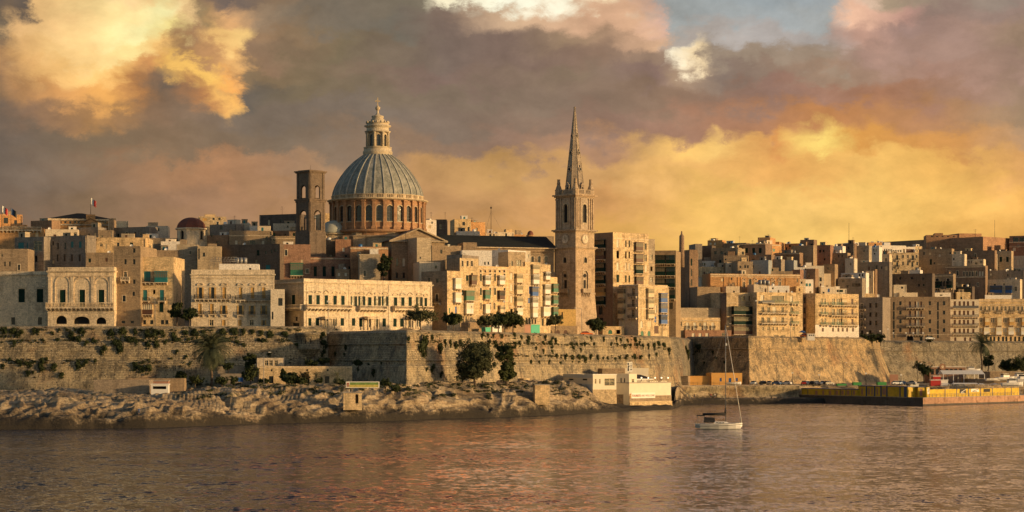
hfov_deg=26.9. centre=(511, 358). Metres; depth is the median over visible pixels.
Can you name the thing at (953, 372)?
marquee
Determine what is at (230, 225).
house
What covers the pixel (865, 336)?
tree
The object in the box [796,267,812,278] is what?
house
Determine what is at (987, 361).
tree
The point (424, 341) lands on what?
caper bush
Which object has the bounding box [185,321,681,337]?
city hill
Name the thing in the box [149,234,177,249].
house
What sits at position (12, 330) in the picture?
caper bush
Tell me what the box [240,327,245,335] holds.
caper bush
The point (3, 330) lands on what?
caper bush
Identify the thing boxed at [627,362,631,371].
pylon sign
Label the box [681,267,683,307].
apartment block
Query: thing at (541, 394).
brick block
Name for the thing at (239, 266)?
roof room
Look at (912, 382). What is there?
parked car
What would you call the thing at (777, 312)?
apartment block
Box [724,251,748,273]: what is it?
house
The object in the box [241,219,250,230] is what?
house
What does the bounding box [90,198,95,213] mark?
flagpole
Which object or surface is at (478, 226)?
house
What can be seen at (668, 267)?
apartment block
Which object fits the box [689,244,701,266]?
house
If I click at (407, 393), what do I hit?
shore scrub
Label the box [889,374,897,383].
hoarding
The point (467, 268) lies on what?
house
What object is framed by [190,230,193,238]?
blind window
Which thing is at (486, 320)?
tree
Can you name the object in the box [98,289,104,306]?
window
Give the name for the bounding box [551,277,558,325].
house
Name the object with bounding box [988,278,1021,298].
house
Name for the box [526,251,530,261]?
house
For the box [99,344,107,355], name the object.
caper bush
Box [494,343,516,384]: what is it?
tree
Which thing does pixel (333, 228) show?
dome
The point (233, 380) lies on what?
shrub
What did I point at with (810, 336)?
van
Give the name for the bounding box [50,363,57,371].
caper bush
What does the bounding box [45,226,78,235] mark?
house
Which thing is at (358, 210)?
window
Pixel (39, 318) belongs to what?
window
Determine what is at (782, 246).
roof room
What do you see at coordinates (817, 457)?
sea
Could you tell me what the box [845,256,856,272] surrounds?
house
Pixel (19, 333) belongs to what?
caper bush
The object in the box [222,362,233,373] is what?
shrub
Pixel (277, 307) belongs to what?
house
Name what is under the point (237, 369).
terrace wall
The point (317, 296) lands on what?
window
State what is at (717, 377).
house
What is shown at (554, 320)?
tree
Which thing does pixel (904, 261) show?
house
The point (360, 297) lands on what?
window
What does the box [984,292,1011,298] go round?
house
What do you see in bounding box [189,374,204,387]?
shrub
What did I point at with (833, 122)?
sky
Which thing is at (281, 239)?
house
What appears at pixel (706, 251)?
house
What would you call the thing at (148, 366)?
caper bush
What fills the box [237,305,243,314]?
window
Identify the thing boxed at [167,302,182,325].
tree
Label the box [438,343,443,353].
caper bush
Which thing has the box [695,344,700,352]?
caper bush
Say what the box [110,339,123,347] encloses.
caper bush
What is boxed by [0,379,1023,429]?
rocky shore
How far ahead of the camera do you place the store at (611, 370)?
688.76 m
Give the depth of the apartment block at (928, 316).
951.32 m
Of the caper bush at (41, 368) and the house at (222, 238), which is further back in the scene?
the house at (222, 238)
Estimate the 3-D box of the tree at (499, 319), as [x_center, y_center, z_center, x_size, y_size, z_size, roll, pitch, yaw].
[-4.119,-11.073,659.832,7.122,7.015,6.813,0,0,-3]
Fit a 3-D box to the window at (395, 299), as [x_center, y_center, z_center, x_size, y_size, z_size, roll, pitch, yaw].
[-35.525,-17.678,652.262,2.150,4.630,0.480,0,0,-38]
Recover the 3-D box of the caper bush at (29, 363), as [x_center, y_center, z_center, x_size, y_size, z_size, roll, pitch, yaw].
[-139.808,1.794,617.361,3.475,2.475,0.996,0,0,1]
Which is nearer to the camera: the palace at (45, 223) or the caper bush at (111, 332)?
the caper bush at (111, 332)
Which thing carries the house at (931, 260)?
on the city hill
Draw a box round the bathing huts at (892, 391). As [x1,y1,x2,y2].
[858,385,915,396]
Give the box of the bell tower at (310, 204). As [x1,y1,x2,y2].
[294,168,326,256]
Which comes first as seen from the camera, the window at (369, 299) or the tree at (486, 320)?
the window at (369, 299)
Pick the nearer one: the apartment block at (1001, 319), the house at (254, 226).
the house at (254, 226)
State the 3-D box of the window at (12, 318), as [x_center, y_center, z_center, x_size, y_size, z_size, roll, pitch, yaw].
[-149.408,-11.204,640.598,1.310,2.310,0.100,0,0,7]
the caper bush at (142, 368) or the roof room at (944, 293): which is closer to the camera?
the caper bush at (142, 368)
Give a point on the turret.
(308, 345)
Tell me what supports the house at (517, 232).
on the city hill
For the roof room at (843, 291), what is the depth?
942.13 m
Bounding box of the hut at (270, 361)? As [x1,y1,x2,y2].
[257,358,283,371]
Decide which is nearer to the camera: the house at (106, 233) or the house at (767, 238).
the house at (106, 233)
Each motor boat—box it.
[726,382,740,384]
[965,366,979,369]
[985,378,999,380]
[995,374,1013,380]
[1000,379,1022,385]
[1009,374,1023,383]
[1013,372,1023,378]
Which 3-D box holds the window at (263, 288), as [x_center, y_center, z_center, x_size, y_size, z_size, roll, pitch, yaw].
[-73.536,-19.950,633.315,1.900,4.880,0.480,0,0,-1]
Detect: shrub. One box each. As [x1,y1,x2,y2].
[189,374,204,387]
[214,376,229,386]
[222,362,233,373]
[229,376,238,385]
[258,378,270,383]
[296,377,309,383]
[304,359,319,365]
[314,377,322,382]
[318,357,329,365]
[334,378,345,384]
[352,359,362,368]
[379,378,391,393]
[391,383,400,394]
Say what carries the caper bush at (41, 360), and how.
attached to the bastion wall at (111, 364)
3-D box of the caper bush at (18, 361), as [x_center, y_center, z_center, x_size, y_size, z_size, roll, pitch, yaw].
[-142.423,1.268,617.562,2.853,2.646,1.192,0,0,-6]
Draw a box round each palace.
[0,211,21,227]
[0,271,47,325]
[31,218,59,228]
[45,267,117,325]
[52,213,108,229]
[190,270,275,325]
[274,278,433,333]
[702,270,799,292]
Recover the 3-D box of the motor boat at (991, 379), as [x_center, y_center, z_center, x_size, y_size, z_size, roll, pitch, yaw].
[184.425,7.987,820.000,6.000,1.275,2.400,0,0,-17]
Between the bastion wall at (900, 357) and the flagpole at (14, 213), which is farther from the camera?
the bastion wall at (900, 357)
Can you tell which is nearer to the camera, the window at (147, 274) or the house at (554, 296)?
the window at (147, 274)
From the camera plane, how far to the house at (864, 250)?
999.53 m
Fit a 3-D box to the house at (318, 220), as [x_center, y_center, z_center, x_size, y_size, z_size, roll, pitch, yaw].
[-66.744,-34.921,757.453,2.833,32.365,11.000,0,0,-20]
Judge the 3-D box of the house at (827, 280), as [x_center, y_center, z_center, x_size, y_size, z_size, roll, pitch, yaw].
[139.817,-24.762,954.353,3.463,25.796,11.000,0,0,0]
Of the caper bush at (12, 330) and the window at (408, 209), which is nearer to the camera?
the caper bush at (12, 330)
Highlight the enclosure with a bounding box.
[94,380,152,393]
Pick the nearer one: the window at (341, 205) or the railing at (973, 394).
the window at (341, 205)
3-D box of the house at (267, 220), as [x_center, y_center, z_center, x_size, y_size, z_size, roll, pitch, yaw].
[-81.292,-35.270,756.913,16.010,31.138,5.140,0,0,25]
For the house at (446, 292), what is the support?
on the city hill
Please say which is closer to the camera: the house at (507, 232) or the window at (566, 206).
the window at (566, 206)
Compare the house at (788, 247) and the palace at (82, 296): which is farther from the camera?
the house at (788, 247)
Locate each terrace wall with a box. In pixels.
[217,366,256,386]
[259,366,351,384]
[461,322,524,332]
[961,378,1006,383]
[979,371,1023,377]
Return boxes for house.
[0,249,33,270]
[15,232,50,270]
[44,232,95,266]
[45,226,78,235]
[86,253,113,266]
[96,233,147,252]
[98,230,115,237]
[108,218,127,229]
[114,246,156,325]
[142,257,184,325]
[143,234,152,247]
[146,222,169,237]
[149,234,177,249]
[157,245,178,257]
[161,239,179,249]
[177,239,198,320]
[197,244,221,269]
[198,214,225,245]
[207,232,228,245]
[210,219,243,234]
[229,226,272,244]
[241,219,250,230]
[250,221,257,230]
[259,214,305,230]
[271,231,295,243]
[271,289,284,325]
[273,221,294,230]
[273,227,302,235]
[283,242,310,278]
[316,213,328,229]
[326,236,334,256]
[335,236,350,256]
[350,243,387,280]
[358,249,379,279]
[413,262,439,281]
[421,271,461,330]
[426,220,435,234]
[432,244,460,270]
[435,219,447,234]
[447,255,478,265]
[447,258,478,330]
[450,216,470,234]
[455,228,479,235]
[458,242,476,249]
[460,250,491,265]
[471,220,484,235]
[478,266,509,317]
[485,229,496,235]
[492,250,525,265]
[497,229,513,235]
[498,252,525,313]
[499,266,524,319]
[514,230,524,235]
[524,262,540,332]
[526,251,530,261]
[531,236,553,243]
[541,264,550,332]
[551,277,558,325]
[557,309,575,325]
[598,326,623,334]
[617,284,667,336]
[668,288,668,336]
[681,308,719,317]
[681,318,720,337]
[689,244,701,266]
[690,287,719,307]
[690,376,710,384]
[698,267,723,276]
[698,277,701,286]
[702,246,715,260]
[702,257,714,266]
[706,373,741,384]
[708,238,725,247]
[710,293,719,307]
[711,245,741,266]
[723,241,749,247]
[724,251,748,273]
[725,262,731,273]
[732,257,752,273]
[736,249,744,254]
[748,255,774,267]
[750,256,771,273]
[758,236,775,243]
[769,286,788,292]
[771,268,792,273]
[773,256,784,270]
[774,250,802,266]
[785,243,799,249]
[785,257,796,270]
[792,270,803,278]
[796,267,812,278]
[801,263,823,286]
[806,279,812,292]
[807,269,818,293]
[817,242,833,265]
[823,264,837,286]
[824,274,830,286]
[833,250,850,277]
[834,244,845,252]
[838,275,864,296]
[841,273,868,293]
[843,240,856,258]
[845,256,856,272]
[857,242,871,261]
[857,260,891,296]
[865,294,874,296]
[866,271,873,293]
[867,241,890,245]
[872,242,905,253]
[872,247,881,261]
[882,251,891,261]
[888,251,918,273]
[892,271,934,296]
[893,285,905,296]
[899,293,917,296]
[906,247,914,252]
[907,267,922,273]
[912,244,921,252]
[919,247,953,273]
[935,272,955,298]
[939,251,966,265]
[945,266,987,298]
[956,284,974,298]
[957,248,996,270]
[967,257,985,265]
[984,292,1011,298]
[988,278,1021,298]
[997,249,1012,269]
[1009,236,1023,255]
[1013,256,1023,269]
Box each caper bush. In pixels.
[0,327,6,337]
[8,327,16,337]
[14,359,22,366]
[16,329,23,337]
[22,361,32,368]
[38,357,43,367]
[38,363,44,372]
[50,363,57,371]
[67,330,73,340]
[75,336,80,341]
[75,359,81,369]
[77,327,85,337]
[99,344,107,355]
[106,329,114,338]
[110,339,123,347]
[116,344,122,353]
[118,326,126,338]
[124,336,138,344]
[131,361,137,370]
[136,364,145,372]
[143,329,151,338]
[144,341,150,349]
[145,364,152,375]
[151,328,158,339]
[153,340,159,348]
[157,330,166,337]
[172,337,180,341]
[181,330,188,337]
[189,329,199,338]
[219,327,226,337]
[229,327,237,338]
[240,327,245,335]
[258,329,263,335]
[266,330,273,337]
[280,331,288,339]
[321,339,327,348]
[418,343,425,356]
[420,333,428,356]
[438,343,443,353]
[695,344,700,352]
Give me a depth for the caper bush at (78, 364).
616.24 m
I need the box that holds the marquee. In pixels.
[937,370,984,382]
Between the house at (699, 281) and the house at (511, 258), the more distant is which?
the house at (699, 281)
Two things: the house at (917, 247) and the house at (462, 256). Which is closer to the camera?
the house at (462, 256)
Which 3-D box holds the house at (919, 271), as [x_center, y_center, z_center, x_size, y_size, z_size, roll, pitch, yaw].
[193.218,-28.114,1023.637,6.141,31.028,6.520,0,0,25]
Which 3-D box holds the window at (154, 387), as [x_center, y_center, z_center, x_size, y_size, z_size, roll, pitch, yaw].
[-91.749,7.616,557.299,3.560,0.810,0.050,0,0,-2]
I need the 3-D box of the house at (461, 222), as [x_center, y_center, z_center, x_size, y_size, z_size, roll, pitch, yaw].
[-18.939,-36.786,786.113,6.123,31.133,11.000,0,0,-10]
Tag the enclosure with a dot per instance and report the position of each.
(125, 386)
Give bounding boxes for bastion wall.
[0,326,329,389]
[326,330,681,399]
[669,337,694,375]
[687,336,888,384]
[880,340,1023,381]
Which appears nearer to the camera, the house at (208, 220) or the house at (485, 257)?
the house at (485, 257)
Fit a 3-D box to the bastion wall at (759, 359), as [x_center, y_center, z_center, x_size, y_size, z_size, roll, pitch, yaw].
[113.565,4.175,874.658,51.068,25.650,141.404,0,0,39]
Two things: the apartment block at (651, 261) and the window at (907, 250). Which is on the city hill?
the apartment block at (651, 261)
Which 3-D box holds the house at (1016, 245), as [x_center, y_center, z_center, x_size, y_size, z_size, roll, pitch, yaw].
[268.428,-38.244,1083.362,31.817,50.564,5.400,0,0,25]
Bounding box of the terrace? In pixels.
[0,225,44,248]
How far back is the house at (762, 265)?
921.09 m
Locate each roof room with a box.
[219,264,259,269]
[221,244,283,288]
[311,254,349,278]
[335,264,350,279]
[722,283,739,292]
[738,241,771,254]
[747,284,768,292]
[762,240,780,254]
[776,242,784,252]
[791,242,816,265]
[795,286,802,292]
[800,238,816,245]
[800,279,805,292]
[818,287,835,293]
[833,286,846,293]
[935,289,950,298]
[955,289,969,298]
[988,267,1023,298]
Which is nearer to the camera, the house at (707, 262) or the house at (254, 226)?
the house at (254, 226)
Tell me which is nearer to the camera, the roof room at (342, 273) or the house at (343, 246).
the roof room at (342, 273)
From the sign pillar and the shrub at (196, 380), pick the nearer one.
the shrub at (196, 380)
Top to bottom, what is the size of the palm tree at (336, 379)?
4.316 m
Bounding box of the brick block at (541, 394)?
[532,384,549,404]
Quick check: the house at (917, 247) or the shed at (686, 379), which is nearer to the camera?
the shed at (686, 379)
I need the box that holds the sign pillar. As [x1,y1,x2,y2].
[924,387,929,396]
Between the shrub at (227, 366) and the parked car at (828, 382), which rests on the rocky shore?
the parked car at (828, 382)
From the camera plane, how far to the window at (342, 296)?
640.57 m
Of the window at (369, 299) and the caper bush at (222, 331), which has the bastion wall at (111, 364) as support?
the caper bush at (222, 331)
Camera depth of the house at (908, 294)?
999.52 m
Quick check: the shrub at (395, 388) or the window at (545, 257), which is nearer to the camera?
the shrub at (395, 388)
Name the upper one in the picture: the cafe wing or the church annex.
the church annex
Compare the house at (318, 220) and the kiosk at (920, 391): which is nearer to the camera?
the kiosk at (920, 391)
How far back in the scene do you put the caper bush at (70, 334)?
619.61 m
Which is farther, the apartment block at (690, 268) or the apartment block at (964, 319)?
the apartment block at (964, 319)
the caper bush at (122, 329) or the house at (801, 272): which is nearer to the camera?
the caper bush at (122, 329)
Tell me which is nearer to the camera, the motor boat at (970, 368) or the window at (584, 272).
the window at (584, 272)
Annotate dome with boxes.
[175,217,206,245]
[325,220,343,239]
[327,97,427,246]
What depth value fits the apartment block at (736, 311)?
872.85 m
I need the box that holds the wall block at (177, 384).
[128,378,185,391]
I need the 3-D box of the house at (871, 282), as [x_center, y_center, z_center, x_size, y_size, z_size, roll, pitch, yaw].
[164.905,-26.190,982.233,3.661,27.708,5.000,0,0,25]
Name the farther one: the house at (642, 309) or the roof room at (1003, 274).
the roof room at (1003, 274)
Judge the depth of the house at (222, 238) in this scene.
719.00 m
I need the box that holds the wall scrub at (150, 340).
[1,326,740,385]
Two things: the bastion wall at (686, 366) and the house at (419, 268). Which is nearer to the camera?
the house at (419, 268)
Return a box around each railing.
[676,382,730,384]
[929,392,1014,396]
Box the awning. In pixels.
[637,375,653,379]
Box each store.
[598,368,624,373]
[625,368,648,381]
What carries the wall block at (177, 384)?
on the rocky shore
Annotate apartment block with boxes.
[594,232,648,325]
[649,239,654,284]
[655,250,680,337]
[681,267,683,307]
[684,250,697,307]
[720,293,752,335]
[749,292,802,336]
[803,293,814,333]
[806,294,858,336]
[859,297,889,339]
[886,297,949,340]
[950,299,978,340]
[979,299,1023,340]
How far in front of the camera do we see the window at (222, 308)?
633.11 m
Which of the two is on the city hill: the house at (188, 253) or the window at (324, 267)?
the house at (188, 253)
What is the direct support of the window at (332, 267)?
in the roof room at (323, 267)
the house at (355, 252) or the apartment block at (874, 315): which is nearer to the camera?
the house at (355, 252)
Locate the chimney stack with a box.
[679,231,683,266]
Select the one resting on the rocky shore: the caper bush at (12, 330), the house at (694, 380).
the house at (694, 380)
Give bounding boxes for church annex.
[408,237,431,280]
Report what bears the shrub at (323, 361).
on the terrace wall at (272, 373)
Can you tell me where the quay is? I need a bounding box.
[799,394,1023,405]
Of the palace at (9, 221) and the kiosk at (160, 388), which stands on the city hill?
the palace at (9, 221)
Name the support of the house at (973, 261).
on the city hill
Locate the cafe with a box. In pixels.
[563,374,616,403]
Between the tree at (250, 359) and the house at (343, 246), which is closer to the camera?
the tree at (250, 359)
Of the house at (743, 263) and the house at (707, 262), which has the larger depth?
the house at (707, 262)
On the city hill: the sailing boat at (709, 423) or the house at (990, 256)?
the house at (990, 256)
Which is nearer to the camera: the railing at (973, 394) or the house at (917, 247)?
the railing at (973, 394)
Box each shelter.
[153,380,169,383]
[492,326,501,331]
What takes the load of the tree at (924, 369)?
on the rocky shore
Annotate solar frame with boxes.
[210,257,237,264]
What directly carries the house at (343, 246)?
on the city hill
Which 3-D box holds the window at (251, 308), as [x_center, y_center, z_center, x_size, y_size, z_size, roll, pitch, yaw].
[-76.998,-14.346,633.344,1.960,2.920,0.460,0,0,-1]
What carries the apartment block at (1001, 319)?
on the city hill
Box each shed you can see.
[220,373,258,386]
[343,392,361,409]
[680,376,689,384]
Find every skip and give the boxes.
[852,382,861,384]
[876,382,885,384]
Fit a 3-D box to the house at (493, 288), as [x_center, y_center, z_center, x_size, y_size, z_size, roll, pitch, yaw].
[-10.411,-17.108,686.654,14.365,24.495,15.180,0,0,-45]
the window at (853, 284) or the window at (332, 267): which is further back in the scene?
the window at (853, 284)
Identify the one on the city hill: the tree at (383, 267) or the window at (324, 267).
the tree at (383, 267)
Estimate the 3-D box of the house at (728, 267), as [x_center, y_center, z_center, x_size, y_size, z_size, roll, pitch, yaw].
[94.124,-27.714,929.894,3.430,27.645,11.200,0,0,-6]
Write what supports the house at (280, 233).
on the city hill
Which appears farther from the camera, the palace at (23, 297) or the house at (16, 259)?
the house at (16, 259)
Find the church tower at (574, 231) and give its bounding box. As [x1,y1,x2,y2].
[551,107,597,334]
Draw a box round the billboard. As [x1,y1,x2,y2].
[346,382,378,393]
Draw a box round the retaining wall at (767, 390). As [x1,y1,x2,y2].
[676,385,799,397]
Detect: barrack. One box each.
[924,235,958,248]
[951,233,981,237]
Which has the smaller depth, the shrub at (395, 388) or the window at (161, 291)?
the shrub at (395, 388)
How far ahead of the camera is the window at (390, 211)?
707.49 m
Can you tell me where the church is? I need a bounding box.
[383,228,447,280]
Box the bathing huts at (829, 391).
[801,388,858,395]
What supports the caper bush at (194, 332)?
on the bastion wall at (111, 364)
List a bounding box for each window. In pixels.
[11,317,14,324]
[17,287,25,301]
[18,242,23,248]
[34,241,41,250]
[35,287,43,302]
[38,317,41,324]
[59,289,65,306]
[79,289,85,306]
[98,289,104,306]
[143,290,146,300]
[144,271,150,280]
[153,386,165,388]
[159,303,162,311]
[160,290,163,300]
[179,230,184,239]
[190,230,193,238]
[197,283,203,297]
[198,303,201,313]
[199,230,203,239]
[209,283,215,297]
[210,303,213,313]
[220,305,226,313]
[221,283,227,297]
[237,283,243,298]
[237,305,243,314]
[249,283,255,298]
[249,305,254,314]
[260,305,266,314]
[261,283,266,297]
[278,298,282,305]
[291,294,295,306]
[307,290,313,303]
[314,266,316,275]
[315,291,320,303]
[323,266,325,275]
[323,290,329,305]
[331,266,334,275]
[332,291,338,306]
[339,205,342,222]
[340,291,345,306]
[346,205,351,221]
[351,292,356,306]
[355,204,361,221]
[359,292,364,304]
[365,204,371,221]
[367,292,372,307]
[374,292,380,306]
[376,204,382,221]
[382,292,388,305]
[387,204,393,221]
[393,293,398,306]
[397,205,402,221]
[400,293,405,305]
[407,205,411,222]
[407,292,412,308]
[415,206,417,222]
[416,293,422,308]
[423,294,428,307]
[435,294,438,301]
[544,256,547,263]
[561,270,567,288]
[562,203,567,223]
[582,203,587,223]
[582,270,588,288]
[599,306,602,314]
[605,378,613,385]
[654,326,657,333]
[771,296,783,300]
[852,283,859,286]
[906,249,913,252]
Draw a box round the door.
[209,319,213,325]
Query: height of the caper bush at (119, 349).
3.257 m
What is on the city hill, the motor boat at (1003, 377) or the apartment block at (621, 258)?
the apartment block at (621, 258)
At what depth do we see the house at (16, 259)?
676.55 m
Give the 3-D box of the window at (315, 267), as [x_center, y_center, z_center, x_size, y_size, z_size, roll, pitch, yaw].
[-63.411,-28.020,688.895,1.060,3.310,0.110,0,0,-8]
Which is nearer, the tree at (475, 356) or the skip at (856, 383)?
the tree at (475, 356)
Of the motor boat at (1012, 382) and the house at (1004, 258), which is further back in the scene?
the house at (1004, 258)
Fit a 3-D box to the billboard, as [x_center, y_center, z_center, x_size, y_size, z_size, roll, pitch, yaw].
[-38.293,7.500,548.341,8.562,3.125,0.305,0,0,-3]
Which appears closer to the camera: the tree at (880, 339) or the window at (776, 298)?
the window at (776, 298)
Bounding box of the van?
[806,334,814,339]
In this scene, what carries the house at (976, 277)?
on the city hill
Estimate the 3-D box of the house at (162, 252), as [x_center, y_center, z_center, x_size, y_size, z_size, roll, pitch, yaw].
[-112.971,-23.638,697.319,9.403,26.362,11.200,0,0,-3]
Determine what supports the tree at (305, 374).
on the rocky shore
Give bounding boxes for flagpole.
[2,206,7,215]
[11,208,16,217]
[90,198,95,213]
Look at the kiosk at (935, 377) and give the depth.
812.13 m
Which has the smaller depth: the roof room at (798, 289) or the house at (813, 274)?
the roof room at (798, 289)
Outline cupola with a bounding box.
[526,231,534,235]
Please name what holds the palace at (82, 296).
on the city hill
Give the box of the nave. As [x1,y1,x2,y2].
[436,235,556,276]
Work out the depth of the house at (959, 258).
1042.57 m
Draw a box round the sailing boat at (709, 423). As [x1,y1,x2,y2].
[695,326,741,428]
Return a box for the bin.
[481,327,490,331]
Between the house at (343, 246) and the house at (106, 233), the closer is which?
the house at (343, 246)
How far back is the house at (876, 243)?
1059.41 m
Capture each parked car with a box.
[770,381,780,384]
[781,381,791,384]
[823,381,834,384]
[891,381,902,384]
[905,381,916,384]
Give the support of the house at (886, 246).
on the city hill
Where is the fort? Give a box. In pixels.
[890,237,1008,250]
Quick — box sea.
[0,402,1023,511]
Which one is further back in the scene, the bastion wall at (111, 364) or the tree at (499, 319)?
the tree at (499, 319)
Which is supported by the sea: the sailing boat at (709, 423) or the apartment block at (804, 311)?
the sailing boat at (709, 423)
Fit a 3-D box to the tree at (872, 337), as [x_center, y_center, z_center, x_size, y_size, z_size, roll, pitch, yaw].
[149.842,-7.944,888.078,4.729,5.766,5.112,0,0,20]
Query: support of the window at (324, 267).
in the roof room at (323, 267)
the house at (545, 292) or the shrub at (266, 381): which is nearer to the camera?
the shrub at (266, 381)
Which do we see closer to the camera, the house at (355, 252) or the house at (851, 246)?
the house at (355, 252)
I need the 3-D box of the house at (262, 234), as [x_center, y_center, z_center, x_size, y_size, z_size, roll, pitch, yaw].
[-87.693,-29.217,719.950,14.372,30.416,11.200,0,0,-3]
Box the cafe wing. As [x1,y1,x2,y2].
[616,374,636,403]
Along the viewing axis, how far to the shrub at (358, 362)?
599.58 m
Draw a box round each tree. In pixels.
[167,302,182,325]
[175,371,186,377]
[179,307,197,325]
[189,332,233,385]
[241,364,258,383]
[242,353,256,367]
[279,372,299,383]
[298,371,310,379]
[311,372,321,381]
[332,371,342,383]
[377,255,392,280]
[403,304,441,329]
[441,312,462,330]
[454,338,497,387]
[475,315,494,331]
[490,311,509,331]
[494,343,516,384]
[505,310,527,331]
[546,313,563,332]
[585,317,607,334]
[859,333,869,340]
[868,332,877,345]
[877,333,885,345]
[912,361,932,382]
[968,332,994,370]
[983,352,993,370]
[998,358,1017,370]
[1010,354,1023,370]
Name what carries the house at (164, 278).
on the city hill
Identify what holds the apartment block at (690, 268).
on the city hill
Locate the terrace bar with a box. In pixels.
[684,330,730,338]
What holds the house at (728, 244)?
on the city hill
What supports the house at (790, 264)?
on the city hill
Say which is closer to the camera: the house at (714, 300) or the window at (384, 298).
the window at (384, 298)
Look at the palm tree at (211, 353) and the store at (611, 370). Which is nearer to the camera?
the palm tree at (211, 353)
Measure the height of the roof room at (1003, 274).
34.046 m
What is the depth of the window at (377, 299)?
648.44 m
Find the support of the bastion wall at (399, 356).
on the rocky shore
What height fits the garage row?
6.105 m
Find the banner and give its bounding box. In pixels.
[630,392,654,397]
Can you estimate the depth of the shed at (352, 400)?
538.16 m
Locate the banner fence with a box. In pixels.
[929,388,1019,396]
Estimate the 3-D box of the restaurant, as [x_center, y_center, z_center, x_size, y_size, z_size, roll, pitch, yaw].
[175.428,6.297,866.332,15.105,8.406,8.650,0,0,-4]
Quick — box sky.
[0,0,1023,250]
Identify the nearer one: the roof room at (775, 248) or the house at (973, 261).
the roof room at (775, 248)
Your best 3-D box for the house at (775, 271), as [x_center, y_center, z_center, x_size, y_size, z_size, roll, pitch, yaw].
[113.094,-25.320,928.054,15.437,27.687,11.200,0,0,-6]
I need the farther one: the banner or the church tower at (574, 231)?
the church tower at (574, 231)
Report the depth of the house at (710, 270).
927.37 m
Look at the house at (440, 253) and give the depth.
691.33 m
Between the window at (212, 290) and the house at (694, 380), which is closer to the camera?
the window at (212, 290)
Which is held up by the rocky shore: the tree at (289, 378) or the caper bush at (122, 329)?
the tree at (289, 378)
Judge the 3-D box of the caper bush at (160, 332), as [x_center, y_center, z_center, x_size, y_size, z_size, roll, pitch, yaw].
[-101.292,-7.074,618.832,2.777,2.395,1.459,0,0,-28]
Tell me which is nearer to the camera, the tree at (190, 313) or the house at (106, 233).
the tree at (190, 313)
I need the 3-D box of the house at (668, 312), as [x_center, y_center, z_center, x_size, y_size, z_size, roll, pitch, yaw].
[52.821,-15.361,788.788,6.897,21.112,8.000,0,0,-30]
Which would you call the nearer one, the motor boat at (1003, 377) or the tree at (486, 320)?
the tree at (486, 320)
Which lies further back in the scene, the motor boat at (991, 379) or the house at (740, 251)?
the house at (740, 251)
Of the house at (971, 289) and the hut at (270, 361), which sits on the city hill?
the house at (971, 289)
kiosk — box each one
[151,384,169,394]
[916,387,924,396]
[929,380,940,385]
[931,376,940,379]
[941,380,947,385]
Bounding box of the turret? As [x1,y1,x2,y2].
[297,332,320,358]
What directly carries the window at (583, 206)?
in the church tower at (574, 231)
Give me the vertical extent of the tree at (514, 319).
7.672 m
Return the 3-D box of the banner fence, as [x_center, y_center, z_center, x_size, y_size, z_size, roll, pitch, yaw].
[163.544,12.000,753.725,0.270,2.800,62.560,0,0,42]
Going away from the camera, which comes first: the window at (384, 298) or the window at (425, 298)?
the window at (384, 298)
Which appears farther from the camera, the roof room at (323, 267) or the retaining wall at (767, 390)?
the retaining wall at (767, 390)
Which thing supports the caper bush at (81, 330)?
on the bastion wall at (111, 364)
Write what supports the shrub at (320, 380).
on the rocky shore
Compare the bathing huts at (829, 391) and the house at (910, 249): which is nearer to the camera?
the bathing huts at (829, 391)
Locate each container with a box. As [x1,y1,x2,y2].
[525,324,530,332]
[528,324,539,332]
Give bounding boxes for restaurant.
[924,364,964,382]
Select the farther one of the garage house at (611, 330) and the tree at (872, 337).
the tree at (872, 337)
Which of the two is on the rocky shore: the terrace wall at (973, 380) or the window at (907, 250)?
the terrace wall at (973, 380)
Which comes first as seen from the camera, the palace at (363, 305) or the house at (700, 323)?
the palace at (363, 305)
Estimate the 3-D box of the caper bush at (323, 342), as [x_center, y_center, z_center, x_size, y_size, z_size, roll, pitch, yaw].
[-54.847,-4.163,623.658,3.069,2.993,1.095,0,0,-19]
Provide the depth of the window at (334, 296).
638.85 m
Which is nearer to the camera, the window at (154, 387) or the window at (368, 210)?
the window at (154, 387)
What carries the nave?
on the city hill
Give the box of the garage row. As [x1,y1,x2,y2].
[551,326,576,333]
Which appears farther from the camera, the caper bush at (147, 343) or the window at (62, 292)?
the window at (62, 292)
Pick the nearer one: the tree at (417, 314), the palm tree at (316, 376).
the palm tree at (316, 376)
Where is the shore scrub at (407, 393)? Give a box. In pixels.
[146,379,590,399]
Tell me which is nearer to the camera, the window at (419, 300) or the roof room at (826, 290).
the window at (419, 300)
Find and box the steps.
[676,383,689,398]
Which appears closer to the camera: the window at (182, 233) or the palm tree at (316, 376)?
the palm tree at (316, 376)
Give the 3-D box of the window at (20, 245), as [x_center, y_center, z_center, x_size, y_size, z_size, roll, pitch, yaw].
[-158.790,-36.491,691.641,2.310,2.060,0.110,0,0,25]
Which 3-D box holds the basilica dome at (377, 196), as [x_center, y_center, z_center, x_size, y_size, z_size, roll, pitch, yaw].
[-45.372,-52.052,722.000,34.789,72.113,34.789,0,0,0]
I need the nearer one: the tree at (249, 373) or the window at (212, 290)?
the tree at (249, 373)
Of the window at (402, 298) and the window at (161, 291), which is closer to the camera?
the window at (161, 291)

